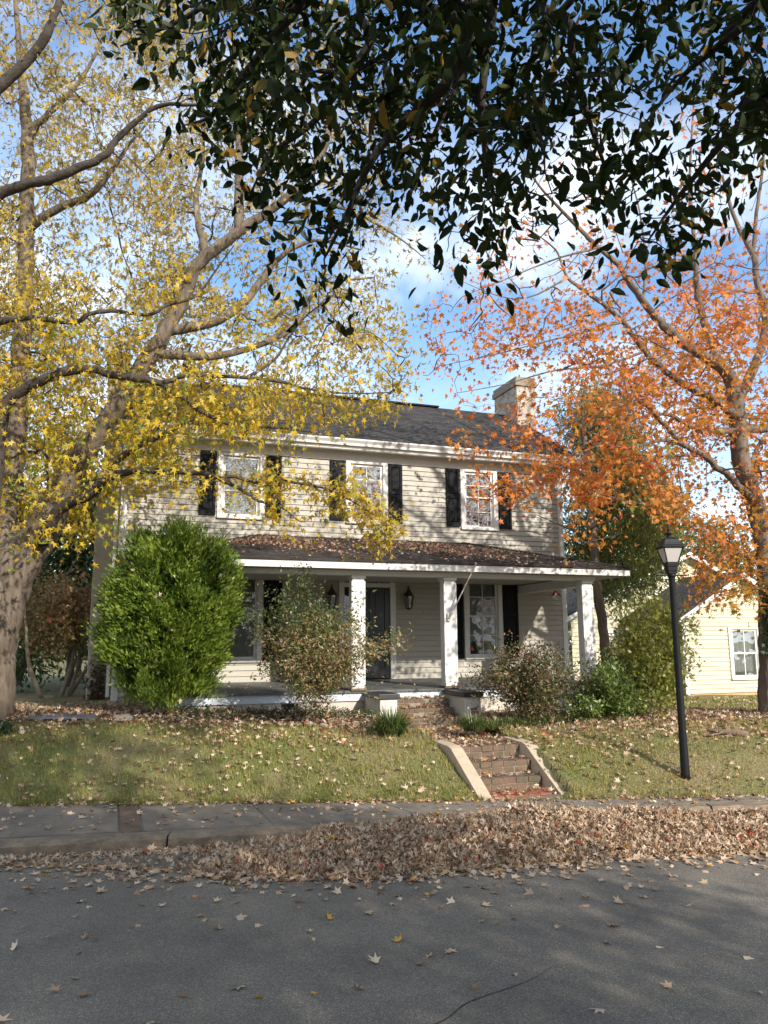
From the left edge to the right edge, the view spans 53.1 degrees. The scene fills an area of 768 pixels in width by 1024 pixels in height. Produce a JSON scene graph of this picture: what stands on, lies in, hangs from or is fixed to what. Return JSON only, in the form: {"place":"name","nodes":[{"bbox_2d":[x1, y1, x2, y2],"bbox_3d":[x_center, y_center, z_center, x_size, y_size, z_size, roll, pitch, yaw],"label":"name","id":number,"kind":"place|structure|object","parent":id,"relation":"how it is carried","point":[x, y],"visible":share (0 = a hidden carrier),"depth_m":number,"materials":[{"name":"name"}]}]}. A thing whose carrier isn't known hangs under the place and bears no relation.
{"place":"outdoors","nodes":[
{"label":"outdoors","id":0,"kind":"place"},
{"bbox_2d":[0,843,767,1023],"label":"road","id":1,"kind":"structure","parent":0,"point":[160,958],"depth_m":5.96,"materials":[{"name":"grey asphalt"}]},
{"bbox_2d":[0,801,767,877],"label":"leaf pile","id":2,"kind":"object","parent":1,"relation":"on","point":[522,832],"visible":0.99,"depth_m":8.43,"materials":[{"name":"brown plant"}]},
{"bbox_2d":[0,801,767,856],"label":"kerb","id":3,"kind":"structure","parent":1,"relation":"on","point":[93,842],"depth_m":8.79,"materials":[{"name":"concrete"}]},
{"bbox_2d":[435,967,550,1023],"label":"road crack","id":4,"kind":"object","parent":1,"relation":"on","point":[482,996],"visible":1,"depth_m":5.00,"materials":[{"name":"black asphalt"}]},
{"bbox_2d":[0,652,767,811],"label":"lawn","id":5,"kind":"structure","parent":0,"point":[563,778],"depth_m":11.68,"materials":[{"name":"green plant"}]},
{"bbox_2d":[0,718,14,736],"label":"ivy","id":6,"kind":"object","parent":5,"relation":"on","point":[7,724],"visible":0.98,"depth_m":12.28,"materials":[{"name":"green plant"}]},
{"bbox_2d":[22,415,58,554],"bbox_3d":[-16.759,0.692,32.258,8.393,12.523,6.753,0,-10,0],"label":"yellow tree","id":7,"kind":"object","parent":5,"relation":"on","point":[38,461],"visible":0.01,"depth_m":33.47,"materials":[{"name":"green plant"}]},
{"bbox_2d":[15,547,83,692],"bbox_3d":[-11.017,2.960,20.845,5.570,4.915,3.480,-2,-10,10],"label":"hedge tree","id":8,"kind":"object","parent":5,"relation":"on","point":[23,663],"visible":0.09,"depth_m":20.91,"materials":[{"name":"green plant"}]},
{"bbox_2d":[16,466,87,684],"bbox_3d":[-12.241,2.012,25.982,5.216,7.826,5.061,6,-12,-34],"label":"broadleaf evergreen","id":9,"kind":"object","parent":5,"relation":"on","point":[23,671],"visible":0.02,"depth_m":25.37,"materials":[{"name":"green plant"}]},
{"bbox_2d":[16,552,92,697],"bbox_3d":[-8.122,2.692,18.785,3.627,3.842,3.355,0,-10,0],"label":"japanese maple","id":10,"kind":"object","parent":5,"relation":"on","point":[51,624],"visible":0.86,"depth_m":18.58,"materials":[{"name":"red plant"}]},
{"bbox_2d":[21,438,103,686],"bbox_3d":[-9.859,1.247,24.140,5.481,8.808,4.466,0,-10,0],"label":"broadleaf evergreen","id":11,"kind":"object","parent":5,"relation":"on","point":[70,557],"visible":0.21,"depth_m":23.60,"materials":[{"name":"green plant"}]},
{"bbox_2d":[37,625,88,679],"bbox_3d":[-11.520,4.703,29.699,5.245,4.417,3.940,0,-10,0],"label":"shrub","id":12,"kind":"object","parent":5,"relation":"on","point":[79,673],"visible":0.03,"depth_m":29.36,"materials":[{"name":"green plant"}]},
{"bbox_2d":[235,557,419,721],"bbox_3d":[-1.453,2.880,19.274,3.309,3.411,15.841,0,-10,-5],"label":"abelia","id":13,"kind":"object","parent":5,"relation":"on","point":[314,655],"visible":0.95,"depth_m":12.73,"materials":[{"name":"green plant"}]},
{"bbox_2d":[86,352,631,711],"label":"farm house","id":14,"kind":"structure","parent":5,"relation":"on","point":[406,460],"depth_m":18.33,"materials":[{"name":"paint"}]},
{"bbox_2d":[79,603,111,700],"bbox_3d":[-6.439,3.279,17.681,1.045,2.413,0.284,3,-10,-19],"label":"ivy","id":15,"kind":"object","parent":14,"relation":"attached to","point":[100,678],"visible":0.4,"depth_m":17.55,"materials":[{"name":"green plant"}]},
{"bbox_2d":[216,452,264,519],"bbox_3d":[-3.433,-0.525,18.118,1.080,1.535,0.975,3,-10,-19],"label":"window","id":16,"kind":"structure","parent":14,"relation":"in","point":[226,463],"depth_m":17.79,"materials":[{"name":"white glass"}]},
{"bbox_2d":[224,580,262,662],"bbox_3d":[-3.425,2.375,17.622,1.120,2.100,0.975,3,-10,-19],"label":"window","id":17,"kind":"structure","parent":14,"relation":"in","point":[243,652],"depth_m":17.34,"materials":[{"name":"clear glass"}]},
{"bbox_2d":[326,584,336,608],"bbox_3d":[-1.216,1.971,17.849,0.270,0.586,0.287,3,-10,-19],"label":"wall lantern","id":18,"kind":"object","parent":14,"relation":"attached to","point":[331,592],"depth_m":17.79,"materials":[{"name":"black metal"}]},
{"bbox_2d":[212,680,481,689],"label":"porch leaves","id":19,"kind":"object","parent":14,"relation":"on","point":[337,686],"visible":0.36,"depth_m":15.69,"materials":[{"name":"brown plant"}]},
{"bbox_2d":[346,460,387,524],"bbox_3d":[-0.439,-0.452,18.759,1.060,1.540,0.233,3,-10,-19],"label":"window","id":20,"kind":"structure","parent":14,"relation":"in","point":[379,473],"depth_m":18.87,"materials":[{"name":"white glass"}]},
{"bbox_2d":[365,587,389,678],"bbox_3d":[-0.303,2.859,18.219,0.918,2.128,0.050,3,-10,-19],"label":"door","id":21,"kind":"structure","parent":14,"relation":"in","point":[378,602],"depth_m":18.28,"materials":[{"name":"black wood"}]},
{"bbox_2d":[404,586,413,609],"bbox_3d":[0.589,2.065,18.466,0.270,0.586,0.287,3,-10,-19],"label":"wall lantern","id":22,"kind":"object","parent":14,"relation":"attached to","point":[408,593],"depth_m":18.40,"materials":[{"name":"black metal"}]},
{"bbox_2d":[224,532,596,565],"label":"roof leaves","id":23,"kind":"object","parent":14,"relation":"on","point":[468,553],"visible":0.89,"depth_m":17.03,"materials":[{"name":"brown plant"}]},
{"bbox_2d":[447,562,476,620],"bbox_3d":[1.585,1.623,15.644,0.642,1.180,0.093,-4,-10,18],"label":"flag pole","id":24,"kind":"object","parent":14,"relation":"attached to","point":[449,615],"visible":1,"depth_m":15.64,"materials":[{"name":"white metal"}]},
{"bbox_2d":[459,469,498,530],"bbox_3d":[2.294,-0.235,20.079,1.040,1.560,0.975,3,-10,-19],"label":"window","id":25,"kind":"structure","parent":14,"relation":"in","point":[470,520],"depth_m":19.75,"materials":[{"name":"white glass"}]},
{"bbox_2d":[463,584,503,658],"bbox_3d":[2.340,2.675,19.596,1.060,2.100,0.975,3,-10,-19],"label":"window","id":26,"kind":"structure","parent":14,"relation":"in","point":[483,609],"depth_m":19.31,"materials":[{"name":"grey glass"}]},
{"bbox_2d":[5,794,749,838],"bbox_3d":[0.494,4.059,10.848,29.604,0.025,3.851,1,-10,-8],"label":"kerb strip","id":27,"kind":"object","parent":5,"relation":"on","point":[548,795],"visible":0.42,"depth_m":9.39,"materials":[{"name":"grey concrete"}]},
{"bbox_2d":[119,805,141,832],"bbox_3d":[-3.241,3.924,9.781,0.239,0.078,1.675,3,-10,-19],"label":"pavement brick band","id":28,"kind":"object","parent":27,"relation":"on","point":[128,813],"visible":0.73,"depth_m":9.64,"materials":[{"name":"brick"}]},
{"bbox_2d":[3,704,761,728],"bbox_3d":[0.373,3.835,14.643,15.816,0.349,3.310,1,-10,-8],"label":"planting bed","id":29,"kind":"object","parent":5,"relation":"on","point":[267,718],"visible":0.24,"depth_m":13.28,"materials":[{"name":"brown soil"}]},
{"bbox_2d":[30,713,99,718],"bbox_3d":[-5.415,3.516,13.228,1.100,0.045,0.600,0,-10,0],"label":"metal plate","id":30,"kind":"object","parent":29,"relation":"on","point":[67,716],"visible":0.74,"depth_m":12.98,"materials":[{"name":"metal"}]},
{"bbox_2d":[115,714,132,720],"bbox_3d":[-4.366,3.487,12.928,0.241,0.160,0.349,-9,-13,40],"label":"stone","id":31,"kind":"object","parent":29,"relation":"on","point":[129,716],"visible":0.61,"depth_m":12.87,"materials":[{"name":"grey stone"}]},
{"bbox_2d":[82,510,254,712],"bbox_3d":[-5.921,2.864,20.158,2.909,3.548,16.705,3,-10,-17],"label":"arborvitae","id":32,"kind":"object","parent":29,"relation":"on","point":[131,641],"visible":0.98,"depth_m":12.98,"materials":[{"name":"green plant"}]},
{"bbox_2d":[96,523,238,703],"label":"caught leaves","id":33,"kind":"object","parent":32,"relation":"on","point":[155,596],"visible":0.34,"depth_m":13.09,"materials":[{"name":"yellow plant"}]},
{"bbox_2d":[0,0,439,720],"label":"silver maple","id":34,"kind":"object","parent":29,"relation":"on","point":[28,546],"visible":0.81,"depth_m":13.41,"materials":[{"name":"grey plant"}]},
{"bbox_2d":[173,704,375,720],"bbox_3d":[-1.859,3.542,13.594,3.573,0.303,1.094,1,-10,-6],"label":"ground ivy","id":35,"kind":"object","parent":29,"relation":"on","point":[364,714],"visible":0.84,"depth_m":13.47,"materials":[{"name":"green plant"}]},
{"bbox_2d":[6,707,767,728],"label":"bed leaves","id":36,"kind":"object","parent":29,"relation":"on","point":[217,720],"visible":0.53,"depth_m":13.43,"materials":[{"name":"brown plant"}]},
{"bbox_2d":[452,709,500,731],"bbox_3d":[1.538,3.532,13.065,0.994,0.368,0.954,0,-10,0],"label":"liriope","id":37,"kind":"object","parent":29,"relation":"on","point":[476,725],"visible":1,"depth_m":12.94,"materials":[{"name":"green plant"}]},
{"bbox_2d":[485,713,576,729],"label":"border grass","id":38,"kind":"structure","parent":29,"relation":"on","point":[514,722],"depth_m":13.61,"materials":[{"name":"green plant"}]},
{"bbox_2d":[357,701,429,735],"bbox_3d":[0.113,3.360,12.564,1.460,0.573,1.497,0,-10,0],"label":"liriope","id":39,"kind":"object","parent":5,"relation":"on","point":[396,725],"visible":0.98,"depth_m":12.43,"materials":[{"name":"green plant"}]},
{"bbox_2d":[76,796,717,804],"bbox_3d":[-0.447,4.068,10.670,17.065,0.117,0.150,0,-10,-2],"label":"pavement brick edging","id":40,"kind":"object","parent":5,"relation":"on","point":[355,801],"visible":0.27,"depth_m":10.63,"materials":[{"name":"brick"}]},
{"bbox_2d":[364,689,482,729],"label":"porch steps","id":41,"kind":"structure","parent":5,"relation":"on","point":[455,701],"depth_m":14.58,"materials":[{"name":"brick"}]},
{"bbox_2d":[434,736,567,800],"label":"garden steps","id":42,"kind":"structure","parent":5,"relation":"on","point":[470,772],"depth_m":11.68,"materials":[{"name":"concrete"}]},
{"bbox_2d":[489,788,556,798],"bbox_3d":[1.952,4.125,11.171,1.050,0.098,0.397,3,-10,-19],"label":"brick apron","id":43,"kind":"object","parent":5,"relation":"on","point":[528,793],"visible":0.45,"depth_m":11.11,"materials":[{"name":"red brick"}]},
{"bbox_2d":[458,632,593,725],"bbox_3d":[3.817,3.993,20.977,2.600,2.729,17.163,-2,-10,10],"label":"dusky shrub","id":44,"kind":"object","parent":5,"relation":"on","point":[530,690],"visible":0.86,"depth_m":13.83,"materials":[{"name":"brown plant"}]},
{"bbox_2d":[409,39,767,713],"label":"orange maple","id":45,"kind":"object","parent":5,"relation":"on","point":[739,430],"visible":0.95,"depth_m":14.71,"materials":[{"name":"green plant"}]},
{"bbox_2d":[756,585,767,656],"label":"ivy","id":46,"kind":"object","parent":45,"relation":"attached to","point":[765,637],"visible":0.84,"depth_m":15.44,"materials":[{"name":"green plant"}]},
{"bbox_2d":[563,496,629,666],"bbox_3d":[10.112,3.671,39.845,6.966,10.354,6.688,0,-10,0],"label":"tree","id":47,"kind":"object","parent":5,"relation":"on","point":[569,624],"visible":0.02,"depth_m":39.84,"materials":[{"name":"brown plant"}]},
{"bbox_2d":[569,508,630,558],"bbox_3d":[10.837,3.632,35.851,5.618,8.995,5.168,7,-12,-36],"label":"tree","id":48,"kind":"object","parent":5,"relation":"on","point":[600,536],"depth_m":36.17,"materials":[{"name":"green plant"}]},
{"bbox_2d":[555,648,667,722],"bbox_3d":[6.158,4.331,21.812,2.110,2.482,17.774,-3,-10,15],"label":"azalea","id":49,"kind":"object","parent":5,"relation":"on","point":[606,698],"visible":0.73,"depth_m":14.11,"materials":[{"name":"green plant"}]},
{"bbox_2d":[534,371,702,662],"bbox_3d":[6.188,0.035,19.877,4.685,9.140,5.597,0,-10,0],"label":"willow oak","id":50,"kind":"object","parent":5,"relation":"on","point":[649,536],"visible":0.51,"depth_m":19.43,"materials":[{"name":"orange plant"}]},
{"bbox_2d":[596,590,705,718],"bbox_3d":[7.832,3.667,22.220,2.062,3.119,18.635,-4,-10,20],"label":"loose arborvitae","id":51,"kind":"object","parent":5,"relation":"on","point":[660,660],"visible":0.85,"depth_m":14.63,"materials":[{"name":"green plant"}]},
{"bbox_2d":[566,550,758,695],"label":"cottage","id":52,"kind":"structure","parent":5,"relation":"on","point":[729,655],"depth_m":22.31,"materials":[{"name":"yellow"}]},
{"bbox_2d":[608,631,626,654],"bbox_3d":[7.144,4.382,23.668,0.800,1.400,0.165,3,-10,-19],"label":"window","id":53,"kind":"structure","parent":52,"relation":"in","point":[610,632],"depth_m":23.74,"materials":[{"name":"white glass"}]},
{"bbox_2d":[653,577,668,595],"bbox_3d":[8.936,2.421,24.635,0.720,0.670,0.165,3,-10,-19],"label":"window","id":54,"kind":"structure","parent":52,"relation":"in","point":[656,594],"depth_m":24.64,"materials":[{"name":"white glass"}]},
{"bbox_2d":[727,627,758,679],"bbox_3d":[10.365,4.170,22.715,1.170,1.500,0.975,3,-10,-19],"label":"window","id":55,"kind":"structure","parent":52,"relation":"in","point":[743,646],"depth_m":22.46,"materials":[{"name":"white glass"}]},
{"bbox_2d":[655,524,690,779],"bbox_3d":[4.426,2.066,11.613,0.508,3.840,0.341,0,-10,-1],"label":"street lamp","id":56,"kind":"object","parent":5,"relation":"on","point":[669,548],"visible":0.98,"depth_m":11.62,"materials":[{"name":"black metal"}]},
{"bbox_2d":[620,507,749,571],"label":"tree","id":57,"kind":"object","parent":5,"relation":"on","point":[699,538],"visible":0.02,"depth_m":45.34,"materials":[{"name":"orange plant"}]},
{"bbox_2d":[646,695,757,714],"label":"yard leaves","id":58,"kind":"object","parent":5,"relation":"on","point":[720,702],"visible":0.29,"depth_m":18.48,"materials":[{"name":"brown plant"}]},
{"bbox_2d":[689,513,756,576],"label":"tree","id":59,"kind":"object","parent":5,"relation":"on","point":[715,551],"visible":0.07,"depth_m":43.85,"materials":[{"name":"orange plant"}]},
{"bbox_2d":[705,729,748,736],"bbox_3d":[5.662,3.677,12.749,0.782,0.148,0.167,0,-10,0],"label":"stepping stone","id":60,"kind":"object","parent":5,"relation":"on","point":[736,732],"visible":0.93,"depth_m":12.73,"materials":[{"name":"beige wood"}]},
{"bbox_2d":[0,792,767,838],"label":"pavement","id":61,"kind":"structure","parent":0,"point":[151,817],"depth_m":10.06,"materials":[{"name":"grey concrete"}]},
{"bbox_2d":[0,0,767,645],"label":"sky","id":62,"kind":"structure","parent":0,"point":[417,273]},
{"bbox_2d":[425,727,507,744],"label":"brick path","id":63,"kind":"structure","parent":0,"point":[460,735],"depth_m":13.14,"materials":[{"name":"brown brick"}]},
{"bbox_2d":[397,695,555,796],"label":"step leaves","id":64,"kind":"object","parent":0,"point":[467,737],"visible":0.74,"depth_m":12.76,"materials":[{"name":"brown plant"}]},
{"label":"ground","id":65,"kind":"structure","parent":0,"visible":0},
{"bbox_2d":[58,620,571,657],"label":"distant woods","id":66,"kind":"object","parent":65,"relation":"on","point":[569,631],"depth_m":76.95,"materials":[{"name":"brown plant"}]},
{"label":"verge","id":67,"kind":"structure","parent":0,"visible":0},
{"bbox_2d":[83,0,767,350],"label":"overhanging tree","id":68,"kind":"object","parent":67,"relation":"on","point":[464,23],"visible":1,"depth_m":4.74,"materials":[{"name":"green plant"}]}
]}

